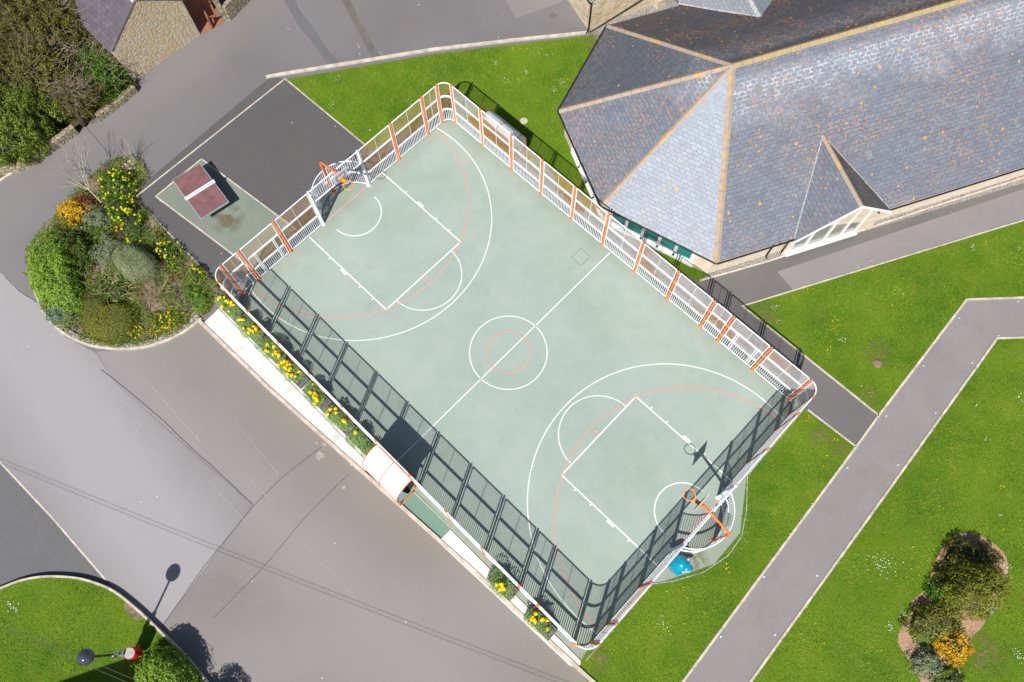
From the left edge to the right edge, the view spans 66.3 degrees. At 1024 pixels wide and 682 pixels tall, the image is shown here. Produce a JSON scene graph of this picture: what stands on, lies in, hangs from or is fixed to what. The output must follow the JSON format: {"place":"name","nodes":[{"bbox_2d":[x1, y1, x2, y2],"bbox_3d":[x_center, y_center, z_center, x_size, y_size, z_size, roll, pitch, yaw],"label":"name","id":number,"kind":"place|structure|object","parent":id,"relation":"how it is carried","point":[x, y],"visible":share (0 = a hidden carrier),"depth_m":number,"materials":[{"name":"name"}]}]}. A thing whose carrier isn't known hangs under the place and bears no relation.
{"place":"outdoors","nodes":[
{"label":"outdoors","id":0,"kind":"place"},
{"bbox_2d":[0,68,137,162],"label":"bare soil","id":1,"kind":"structure","parent":0,"point":[76,124],"depth_m":40.40,"materials":[{"name":"brown soil"}]},
{"bbox_2d":[0,81,71,166],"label":"shrub","id":2,"kind":"object","parent":1,"relation":"on","point":[24,122],"visible":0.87,"depth_m":38.66,"materials":[{"name":"green plant"}]},
{"bbox_2d":[0,30,111,123],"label":"shrub","id":3,"kind":"object","parent":1,"relation":"on","point":[39,70],"visible":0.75,"depth_m":38.89,"materials":[{"name":"green plant"}]},
{"bbox_2d":[0,0,117,84],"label":"shrub","id":4,"kind":"object","parent":1,"relation":"on","point":[57,20],"visible":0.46,"depth_m":39.34,"materials":[{"name":"green plant"}]},
{"bbox_2d":[44,69,101,119],"bbox_3d":[-21.954,-12.302,39.226,2.864,2.973,2.460,-1,70,0],"label":"overhanging shrub","id":5,"kind":"object","parent":1,"relation":"on","point":[70,90],"visible":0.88,"depth_m":38.90,"materials":[{"name":"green plant"}]},
{"bbox_2d":[64,38,136,105],"bbox_3d":[-21.082,-14.124,40.030,3.903,2.707,4.263,-1,70,0],"label":"ivy shrub","id":6,"kind":"object","parent":1,"relation":"on","point":[110,73],"visible":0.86,"depth_m":39.74,"materials":[{"name":"green plant"}]},
{"bbox_2d":[0,464,160,626],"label":"road","id":7,"kind":"structure","parent":0,"point":[35,540],"depth_m":33.22,"materials":[{"name":"asphalt"}]},
{"bbox_2d":[0,575,209,681],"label":"kerb","id":8,"kind":"structure","parent":7,"relation":"on","point":[152,623],"depth_m":32.20,"materials":[{"name":"concrete"}]},
{"bbox_2d":[0,577,203,681],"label":"lawn","id":9,"kind":"structure","parent":0,"point":[125,620],"depth_m":31.83,"materials":[{"name":"plant"}]},
{"bbox_2d":[77,648,123,665],"bbox_3d":[-15.245,11.892,29.681,0.580,3.970,0.580,-1,70,0],"label":"street lamp","id":10,"kind":"object","parent":9,"relation":"on","point":[88,654],"visible":0.88,"depth_m":27.97,"materials":[{"name":"black plastic"}]},
{"bbox_2d":[123,646,142,659],"bbox_3d":[-14.934,12.302,30.928,0.468,0.700,0.468,40,75,13],"label":"litter bin","id":11,"kind":"object","parent":10,"relation":"attached to","point":[134,652],"visible":0.98,"depth_m":30.64,"materials":[{"name":"red paint"}]},
{"bbox_2d":[130,645,202,681],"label":"clipped shrub","id":12,"kind":"object","parent":9,"relation":"on","point":[167,664],"visible":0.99,"depth_m":30.36,"materials":[{"name":"green plant"}]},
{"bbox_2d":[0,273,251,628],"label":"road","id":13,"kind":"structure","parent":0,"point":[145,528],"depth_m":34.29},
{"bbox_2d":[0,461,106,580],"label":"kerb","id":14,"kind":"structure","parent":13,"relation":"on","point":[55,521],"depth_m":33.54,"materials":[{"name":"concrete"}]},
{"bbox_2d":[182,0,222,33],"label":"paving","id":15,"kind":"structure","parent":0,"point":[196,13],"depth_m":42.70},
{"bbox_2d":[204,308,365,470],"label":"pavement","id":16,"kind":"structure","parent":0,"point":[222,327],"depth_m":35.58,"materials":[{"name":"concrete"}]},
{"bbox_2d":[214,291,243,321],"bbox_3d":[-13.122,-1.675,36.274,1.736,1.020,0.956,42,76,14],"label":"flower planter","id":17,"kind":"object","parent":16,"relation":"on","point":[229,307],"visible":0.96,"depth_m":36.06,"materials":[{"name":"yellow plant"}]},
{"bbox_2d":[235,314,265,342],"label":"flower planter","id":18,"kind":"object","parent":16,"relation":"on","point":[249,328],"visible":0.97,"depth_m":35.72,"materials":[{"name":"yellow plant"}]},
{"bbox_2d":[255,336,286,364],"bbox_3d":[-10.870,0.430,35.527,1.642,0.956,1.031,42,76,14],"label":"flower planter","id":19,"kind":"object","parent":16,"relation":"on","point":[271,350],"visible":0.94,"depth_m":35.38,"materials":[{"name":"yellow plant"}]},
{"bbox_2d":[275,358,308,388],"bbox_3d":[-9.887,1.331,35.177,1.537,0.984,1.039,42,76,14],"label":"flower planter","id":20,"kind":"object","parent":16,"relation":"on","point":[293,373],"visible":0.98,"depth_m":35.05,"materials":[{"name":"yellow plant"}]},
{"bbox_2d":[302,380,332,412],"bbox_3d":[-8.760,2.389,34.792,1.492,0.971,0.998,42,76,14],"label":"flower planter","id":21,"kind":"object","parent":16,"relation":"on","point":[315,396],"visible":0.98,"depth_m":34.66,"materials":[{"name":"yellow plant"}]},
{"bbox_2d":[323,405,355,436],"bbox_3d":[-7.613,3.407,34.411,1.594,0.977,0.920,42,76,14],"label":"flower planter","id":22,"kind":"object","parent":16,"relation":"on","point":[339,419],"visible":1,"depth_m":34.27,"materials":[{"name":"yellow plant"}]},
{"bbox_2d":[345,427,374,456],"bbox_3d":[-6.485,4.416,34.075,1.589,0.904,1.064,42,76,14],"label":"flower planter","id":23,"kind":"object","parent":16,"relation":"on","point":[360,440],"visible":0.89,"depth_m":33.96,"materials":[{"name":"yellow plant"}]},
{"bbox_2d":[285,0,338,63],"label":"asphalt patch","id":24,"kind":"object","parent":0,"point":[305,26],"depth_m":42.27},
{"bbox_2d":[342,0,379,61],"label":"road","id":25,"kind":"structure","parent":0,"point":[348,5],"depth_m":42.31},
{"bbox_2d":[0,0,796,660],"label":"ground","id":26,"kind":"structure","parent":0,"point":[184,98],"depth_m":41.33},
{"bbox_2d":[0,124,78,174],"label":"garden wall","id":27,"kind":"structure","parent":26,"relation":"on","point":[70,133],"depth_m":39.52,"materials":[{"name":"stone"}]},
{"bbox_2d":[95,85,137,120],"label":"garden wall","id":28,"kind":"structure","parent":26,"relation":"on","point":[118,103],"depth_m":40.47,"materials":[{"name":"stone"}]},
{"bbox_2d":[25,153,218,347],"bbox_3d":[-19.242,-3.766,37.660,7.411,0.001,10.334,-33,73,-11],"label":"flower bed","id":29,"kind":"object","parent":26,"relation":"on","point":[150,222],"visible":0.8,"depth_m":37.49,"materials":[{"name":"plant"}]},
{"bbox_2d":[22,230,85,313],"bbox_3d":[-21.652,-3.217,36.798,2.505,1.386,4.812,-17,71,-5],"label":"hedge shrub","id":30,"kind":"object","parent":29,"relation":"on","point":[55,281],"visible":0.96,"depth_m":36.43,"materials":[{"name":"green plant"}]},
{"bbox_2d":[38,298,81,330],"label":"silver shrub","id":31,"kind":"object","parent":29,"relation":"on","point":[55,316],"visible":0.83,"depth_m":36.51,"materials":[{"name":"blue plant"}]},
{"bbox_2d":[26,132,101,203],"bbox_3d":[-21.729,-8.567,37.429,3.566,3.770,3.024,-1,70,0],"label":"bare tree","id":32,"kind":"object","parent":29,"relation":"on","point":[88,188],"visible":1,"depth_m":37.73,"materials":[{"name":"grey plant"}]},
{"bbox_2d":[55,197,89,228],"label":"golden shrub","id":33,"kind":"object","parent":29,"relation":"on","point":[73,210],"visible":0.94,"depth_m":38.00,"materials":[{"name":"yellow plant"}]},
{"bbox_2d":[51,219,97,281],"bbox_3d":[-20.964,-4.325,37.240,2.497,1.300,3.739,-1,70,0],"label":"evergreen shrub","id":34,"kind":"object","parent":29,"relation":"on","point":[79,244],"visible":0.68,"depth_m":37.23,"materials":[{"name":"green plant"}]},
{"bbox_2d":[80,204,112,232],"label":"sage shrub","id":35,"kind":"object","parent":29,"relation":"on","point":[93,219],"visible":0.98,"depth_m":37.98,"materials":[{"name":"green plant"}]},
{"bbox_2d":[84,224,118,246],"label":"ground shrub","id":36,"kind":"object","parent":29,"relation":"on","point":[98,232],"visible":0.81,"depth_m":37.87,"materials":[{"name":"green plant"}]},
{"bbox_2d":[75,292,139,345],"bbox_3d":[-18.950,-1.012,36.266,3.338,0.813,2.213,15,71,6],"label":"clipped olive shrub","id":37,"kind":"object","parent":29,"relation":"on","point":[103,320],"visible":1,"depth_m":36.09,"materials":[{"name":"green plant"}]},
{"bbox_2d":[82,264,136,305],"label":"tangled shrub","id":38,"kind":"object","parent":29,"relation":"on","point":[117,295],"visible":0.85,"depth_m":36.80,"materials":[{"name":"green plant"}]},
{"bbox_2d":[87,231,132,276],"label":"rosemary shrub","id":39,"kind":"object","parent":29,"relation":"on","point":[105,250],"visible":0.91,"depth_m":37.38,"materials":[{"name":"green plant"}]},
{"bbox_2d":[33,291,201,349],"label":"kerb","id":40,"kind":"structure","parent":29,"relation":"on","point":[146,346],"depth_m":36.23,"materials":[{"name":"concrete"}]},
{"bbox_2d":[97,168,138,200],"bbox_3d":[-19.481,-7.856,38.505,1.975,1.262,1.871,-1,70,0],"label":"euphorbia","id":41,"kind":"object","parent":29,"relation":"on","point":[118,182],"visible":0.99,"depth_m":38.55,"materials":[{"name":"green plant"}]},
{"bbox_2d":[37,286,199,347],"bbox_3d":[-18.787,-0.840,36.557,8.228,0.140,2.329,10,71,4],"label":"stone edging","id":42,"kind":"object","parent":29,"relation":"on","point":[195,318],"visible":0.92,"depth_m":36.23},
{"bbox_2d":[97,191,151,245],"bbox_3d":[-18.846,-6.124,38.001,1.744,1.051,3.661,-27,72,-9],"label":"euphorbia","id":43,"kind":"object","parent":29,"relation":"on","point":[124,214],"visible":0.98,"depth_m":37.97,"materials":[{"name":"yellow plant"}]},
{"bbox_2d":[110,243,163,284],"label":"clipped dome shrub","id":44,"kind":"object","parent":29,"relation":"on","point":[141,264],"visible":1,"depth_m":36.71,"materials":[{"name":"green plant"}]},
{"bbox_2d":[134,276,180,307],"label":"bare shrub","id":45,"kind":"object","parent":29,"relation":"on","point":[155,298],"visible":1,"depth_m":36.63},
{"bbox_2d":[147,309,188,336],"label":"yellow flowers","id":46,"kind":"object","parent":29,"relation":"on","point":[165,322],"visible":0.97,"depth_m":36.45,"materials":[{"name":"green plant"}]},
{"bbox_2d":[153,240,184,259],"bbox_3d":[-16.531,-4.365,37.549,1.511,0.672,1.136,30,73,11],"label":"euphorbia","id":47,"kind":"object","parent":29,"relation":"on","point":[166,251],"visible":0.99,"depth_m":37.52,"materials":[{"name":"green plant"}]},
{"bbox_2d":[189,286,211,315],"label":"leafy clump","id":48,"kind":"object","parent":29,"relation":"on","point":[199,299],"visible":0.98,"depth_m":36.68,"materials":[{"name":"green plant"}]},
{"bbox_2d":[64,0,199,80],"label":"stone outbuilding","id":49,"kind":"structure","parent":26,"relation":"on","point":[146,36],"depth_m":39.58,"materials":[{"name":"stone"}]},
{"bbox_2d":[221,0,249,20],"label":"stone wall","id":50,"kind":"structure","parent":26,"relation":"on","point":[232,9],"depth_m":42.26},
{"bbox_2d":[137,77,368,295],"bbox_3d":[-13.101,-7.972,39.143,7.810,0.001,10.819,40,75,13],"label":"playground","id":51,"kind":"object","parent":26,"relation":"on","point":[273,148],"visible":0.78,"depth_m":39.62},
{"bbox_2d":[155,159,260,274],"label":"kerb","id":52,"kind":"structure","parent":51,"relation":"on","point":[191,222],"depth_m":38.44,"materials":[{"name":"concrete"}]},
{"bbox_2d":[136,78,284,195],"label":"kerb","id":53,"kind":"structure","parent":51,"relation":"on","point":[209,138],"depth_m":39.99,"materials":[{"name":"concrete"}]},
{"bbox_2d":[157,160,303,272],"bbox_3d":[-13.832,-6.082,38.464,7.486,0.001,2.914,36,74,13],"label":"pad","id":54,"kind":"object","parent":51,"relation":"on","point":[251,216],"visible":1,"depth_m":38.41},
{"bbox_2d":[173,163,229,219],"bbox_3d":[-15.153,-7.211,38.399,1.660,0.911,2.760,-37,74,-12],"label":"table tennis","id":55,"kind":"object","parent":54,"relation":"on","point":[201,192],"visible":1,"depth_m":38.09,"materials":[{"name":"red concrete"}]},
{"bbox_2d":[319,161,353,193],"bbox_3d":[-8.103,-7.267,36.947,2.512,3.570,0.800,42,76,14],"label":"basketball hoop","id":56,"kind":"object","parent":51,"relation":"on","point":[341,175],"visible":0.98,"depth_m":35.58,"materials":[{"name":"orange metal"}]},
{"bbox_2d":[97,323,586,681],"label":"car park","id":57,"kind":"structure","parent":26,"relation":"on","point":[293,610],"depth_m":32.70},
{"bbox_2d":[101,369,251,503],"bbox_3d":[-14.931,4.107,34.801,9.778,0.001,0.184,37,75,13],"label":"tarmac seam","id":58,"kind":"object","parent":57,"relation":"on","point":[178,435],"visible":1,"depth_m":34.74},
{"bbox_2d":[162,447,321,625],"bbox_3d":[-11.564,8.020,33.358,0.568,0.001,9.508,37,75,13],"label":"tarmac seam","id":59,"kind":"object","parent":57,"relation":"on","point":[233,530],"visible":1,"depth_m":33.33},
{"bbox_2d":[197,319,595,681],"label":"kerb","id":60,"kind":"structure","parent":26,"relation":"on","point":[386,493],"depth_m":33.74,"materials":[{"name":"concrete"}]},
{"bbox_2d":[266,31,587,78],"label":"kerb","id":61,"kind":"structure","parent":26,"relation":"on","point":[425,51],"depth_m":41.68,"materials":[{"name":"concrete"}]},
{"bbox_2d":[0,36,1023,681],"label":"grass","id":62,"kind":"structure","parent":26,"relation":"on","point":[782,438],"depth_m":33.80,"materials":[{"name":"plant"}]},
{"bbox_2d":[231,114,798,657],"bbox_3d":[-0.220,1.083,35.746,24.970,0.001,15.550,42,76,14],"label":"court","id":63,"kind":"object","parent":26,"relation":"on","point":[465,462],"visible":0.9,"depth_m":35.60,"materials":[{"name":"green paint"}]},
{"bbox_2d":[253,131,468,318],"bbox_3d":[-5.951,-4.697,37.877,5.892,0.001,12.098,43,76,14],"label":"court line","id":64,"kind":"object","parent":63,"relation":"on","point":[417,292],"visible":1,"depth_m":37.11,"materials":[{"name":"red paint"}]},
{"bbox_2d":[250,128,491,340],"bbox_3d":[-5.445,-4.272,37.723,7.530,0.001,12.612,42,76,14],"label":"court line","id":65,"kind":"object","parent":63,"relation":"on","point":[435,315],"visible":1,"depth_m":36.89,"materials":[{"name":"white paint"}]},
{"bbox_2d":[309,173,460,309],"bbox_3d":[-6.156,-4.917,37.962,5.542,0.001,4.965,42,76,14],"label":"court line","id":66,"kind":"object","parent":63,"relation":"on","point":[420,277],"visible":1,"depth_m":37.62,"materials":[{"name":"white paint"}]},
{"bbox_2d":[400,484,450,538],"bbox_3d":[-4.386,6.823,33.710,4.240,0.001,0.900,42,76,14],"label":"court margin","id":67,"kind":"object","parent":63,"relation":"on","point":[415,505],"visible":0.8,"depth_m":33.50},
{"bbox_2d":[362,444,414,505],"bbox_3d":[-5.169,5.652,32.985,2.142,2.151,1.084,42,76,14],"label":"spectator shelter","id":68,"kind":"object","parent":67,"relation":"on","point":[386,472],"visible":1,"depth_m":32.19,"materials":[{"name":"white plastic"}]},
{"bbox_2d":[397,252,609,461],"bbox_3d":[-0.184,0.525,35.942,0.052,0.001,14.050,42,76,14],"label":"court line","id":69,"kind":"object","parent":63,"relation":"on","point":[500,360],"visible":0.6,"depth_m":35.84,"materials":[{"name":"white paint"}]},
{"bbox_2d":[469,315,547,389],"bbox_3d":[-0.167,0.508,35.948,3.612,0.001,3.612,-1,70,0],"label":"court line","id":70,"kind":"object","parent":63,"relation":"on","point":[513,388],"visible":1,"depth_m":35.89,"materials":[{"name":"white paint"}]},
{"bbox_2d":[215,82,816,649],"bbox_3d":[-0.215,-0.003,34.529,24.298,3.026,14.364,42,76,14],"label":"ball court fence","id":71,"kind":"object","parent":63,"relation":"on","point":[721,498],"visible":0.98,"depth_m":35.66,"materials":[{"name":"metal"}]},
{"bbox_2d":[561,396,731,565],"bbox_3d":[5.823,5.934,33.934,5.542,0.001,4.965,42,76,14],"label":"court line","id":72,"kind":"object","parent":63,"relation":"on","point":[603,514],"visible":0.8,"depth_m":34.17,"materials":[{"name":"white paint"}]},
{"bbox_2d":[527,363,783,634],"bbox_3d":[5.112,5.289,34.174,7.530,0.001,12.612,42,76,14],"label":"court line","id":73,"kind":"object","parent":63,"relation":"on","point":[554,419],"visible":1,"depth_m":34.82,"materials":[{"name":"white paint"}]},
{"bbox_2d":[554,387,779,630],"bbox_3d":[5.580,5.748,34.000,5.892,0.001,12.098,42,76,14],"label":"court line","id":74,"kind":"object","parent":63,"relation":"on","point":[580,440],"visible":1,"depth_m":34.52,"materials":[{"name":"red paint"}]},
{"bbox_2d":[668,553,692,576],"bbox_3d":[6.858,9.142,32.149,0.873,1.200,0.865,-17,71,-5],"label":"dolphin litter bin","id":75,"kind":"object","parent":63,"relation":"on","point":[679,564],"visible":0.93,"depth_m":31.77,"materials":[{"name":"teal plastic"}]},
{"bbox_2d":[683,488,729,542],"bbox_3d":[7.668,7.093,31.605,2.512,3.570,0.800,42,76,14],"label":"basketball hoop","id":76,"kind":"object","parent":63,"relation":"on","point":[697,502],"visible":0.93,"depth_m":30.37,"materials":[{"name":"orange metal"}]},
{"bbox_2d":[568,0,653,34],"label":"sandstone house","id":77,"kind":"structure","parent":26,"relation":"on","point":[593,15],"depth_m":41.67,"materials":[{"name":"beige stone"}]},
{"bbox_2d":[591,0,678,38],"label":"gravel strip","id":78,"kind":"object","parent":26,"relation":"on","point":[649,9],"visible":0.2,"depth_m":42.46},
{"bbox_2d":[586,412,800,660],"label":"kerb","id":79,"kind":"structure","parent":26,"relation":"on","point":[714,564],"depth_m":32.76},
{"bbox_2d":[557,0,1023,273],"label":"slate roofed building","id":80,"kind":"structure","parent":26,"relation":"on","point":[706,141],"depth_m":35.43,"materials":[{"name":"stone"}]},
{"bbox_2d":[623,220,645,238],"bbox_3d":[5.794,-5.378,36.839,0.961,1.545,0.598,3,70,2],"label":"window","id":81,"kind":"structure","parent":80,"relation":"in","point":[636,230],"depth_m":37.16,"materials":[{"name":"teal glass"}]},
{"bbox_2d":[639,228,661,246],"bbox_3d":[6.537,-4.972,36.685,0.961,1.545,0.598,3,70,2],"label":"window","id":82,"kind":"structure","parent":80,"relation":"in","point":[649,238],"depth_m":37.08,"materials":[{"name":"teal glass"}]},
{"bbox_2d":[655,236,678,255],"bbox_3d":[7.280,-4.566,36.532,0.961,1.545,0.598,3,70,2],"label":"window","id":83,"kind":"structure","parent":80,"relation":"in","point":[665,246],"depth_m":36.95,"materials":[{"name":"teal glass"}]},
{"bbox_2d":[672,244,695,264],"bbox_3d":[8.023,-4.160,36.378,0.961,1.545,0.598,3,70,2],"label":"window","id":84,"kind":"structure","parent":80,"relation":"in","point":[681,254],"depth_m":36.79,"materials":[{"name":"teal glass"}]},
{"bbox_2d":[677,0,772,16],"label":"cross wing","id":85,"kind":"structure","parent":80,"relation":"on","point":[757,8],"depth_m":38.28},
{"bbox_2d":[784,208,873,256],"bbox_3d":[14.713,-5.242,35.779,3.700,3.558,0.240,-17,71,-6],"label":"window","id":86,"kind":"structure","parent":80,"relation":"in","point":[833,233],"depth_m":36.93,"materials":[{"name":"grey glass"}]},
{"bbox_2d":[287,35,709,280],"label":"lawn","id":87,"kind":"structure","parent":0,"point":[486,82],"depth_m":40.88,"materials":[{"name":"plant"}]},
{"bbox_2d":[483,110,525,161],"bbox_3d":[-0.426,-10.136,38.631,2.142,2.151,1.084,42,76,14],"label":"spectator shelter","id":88,"kind":"object","parent":87,"relation":"on","point":[507,126],"visible":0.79,"depth_m":37.88,"materials":[{"name":"white plastic"}]},
{"bbox_2d":[441,530,580,665],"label":"pavement","id":89,"kind":"structure","parent":0,"point":[454,542],"depth_m":32.65,"materials":[{"name":"concrete"}]},
{"bbox_2d":[485,565,518,601],"bbox_3d":[-0.412,9.898,31.992,1.532,0.993,1.062,42,76,14],"label":"flower planter","id":90,"kind":"object","parent":89,"relation":"on","point":[499,582],"visible":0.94,"depth_m":31.90,"materials":[{"name":"green plant"}]},
{"bbox_2d":[523,606,557,640],"bbox_3d":[1.121,11.285,31.482,1.468,0.984,1.044,42,76,14],"label":"flower planter","id":91,"kind":"object","parent":89,"relation":"on","point":[543,626],"visible":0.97,"depth_m":31.37,"materials":[{"name":"green plant"}]},
{"bbox_2d":[506,0,561,17],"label":"road","id":92,"kind":"structure","parent":0,"point":[519,8],"depth_m":42.74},
{"bbox_2d":[579,409,854,681],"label":"lawn","id":93,"kind":"structure","parent":0,"point":[759,568],"depth_m":32.47,"materials":[{"name":"plant"}]},
{"bbox_2d":[685,299,1023,681],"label":"path","id":94,"kind":"structure","parent":0,"point":[779,595],"depth_m":33.66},
{"bbox_2d":[681,296,1023,681],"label":"kerb","id":95,"kind":"structure","parent":94,"relation":"on","point":[823,491],"depth_m":33.86,"materials":[{"name":"concrete"}]},
{"bbox_2d":[694,183,1023,444],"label":"path","id":96,"kind":"structure","parent":0,"point":[840,409],"depth_m":36.68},
{"bbox_2d":[702,175,1023,278],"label":"gravel strip","id":97,"kind":"object","parent":96,"relation":"on","point":[776,254],"visible":0.6,"depth_m":38.24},
{"bbox_2d":[700,177,1023,281],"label":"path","id":98,"kind":"structure","parent":0,"point":[871,227],"depth_m":38.07,"materials":[{"name":"concrete"}]},
{"bbox_2d":[745,221,1023,412],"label":"lawn","id":99,"kind":"structure","parent":0,"point":[906,327],"depth_m":36.56,"materials":[{"name":"plant"}]},
{"bbox_2d":[741,219,1023,415],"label":"kerb","id":100,"kind":"structure","parent":99,"relation":"on","point":[811,361],"depth_m":36.79,"materials":[{"name":"concrete"}]},
{"bbox_2d":[753,339,1023,681],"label":"lawn","id":101,"kind":"structure","parent":0,"point":[983,491],"depth_m":32.86,"materials":[{"name":"plant"}]},
{"bbox_2d":[749,336,1023,681],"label":"kerb","id":102,"kind":"structure","parent":101,"relation":"on","point":[868,518],"depth_m":33.40,"materials":[{"name":"concrete"}]},
{"bbox_2d":[898,533,1007,681],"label":"flower bed","id":103,"kind":"object","parent":101,"relation":"on","point":[906,644],"visible":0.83,"depth_m":31.92,"materials":[{"name":"brown soil"}]},
{"bbox_2d":[904,644,946,679],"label":"sage shrub","id":104,"kind":"object","parent":103,"relation":"on","point":[923,661],"visible":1,"depth_m":30.97,"materials":[{"name":"green plant"}]},
{"bbox_2d":[898,602,965,641],"bbox_3d":[16.897,11.213,31.229,2.641,1.381,1.619,-1,70,0],"label":"rounded shrub","id":105,"kind":"object","parent":103,"relation":"on","point":[935,620],"visible":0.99,"depth_m":31.32,"materials":[{"name":"green plant"}]},
{"bbox_2d":[923,570,953,607],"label":"rounded shrub","id":106,"kind":"object","parent":103,"relation":"on","point":[931,588],"visible":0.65,"depth_m":31.88,"materials":[{"name":"green plant"}]},
{"bbox_2d":[928,660,967,681],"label":"rounded shrub","id":107,"kind":"object","parent":103,"relation":"on","point":[950,674],"visible":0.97,"depth_m":30.88,"materials":[{"name":"green plant"}]},
{"bbox_2d":[931,628,975,667],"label":"golden shrub","id":108,"kind":"object","parent":103,"relation":"on","point":[951,647],"visible":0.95,"depth_m":31.07,"materials":[{"name":"yellow plant"}]},
{"bbox_2d":[932,535,1004,579],"bbox_3d":[18.902,8.800,32.102,3.035,1.362,1.881,-1,70,0],"label":"rounded shrub","id":109,"kind":"object","parent":103,"relation":"on","point":[955,554],"visible":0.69,"depth_m":32.17,"materials":[{"name":"green plant"}]},
{"bbox_2d":[934,558,1012,621],"bbox_3d":[18.503,9.784,30.965,2.786,2.820,2.473,-1,70,0],"label":"rounded shrub","id":110,"kind":"object","parent":103,"relation":"on","point":[974,590],"visible":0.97,"depth_m":30.94,"materials":[{"name":"green plant"}]},
{"bbox_2d":[778,189,1023,289],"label":"path","id":111,"kind":"structure","parent":0,"point":[987,215],"depth_m":37.71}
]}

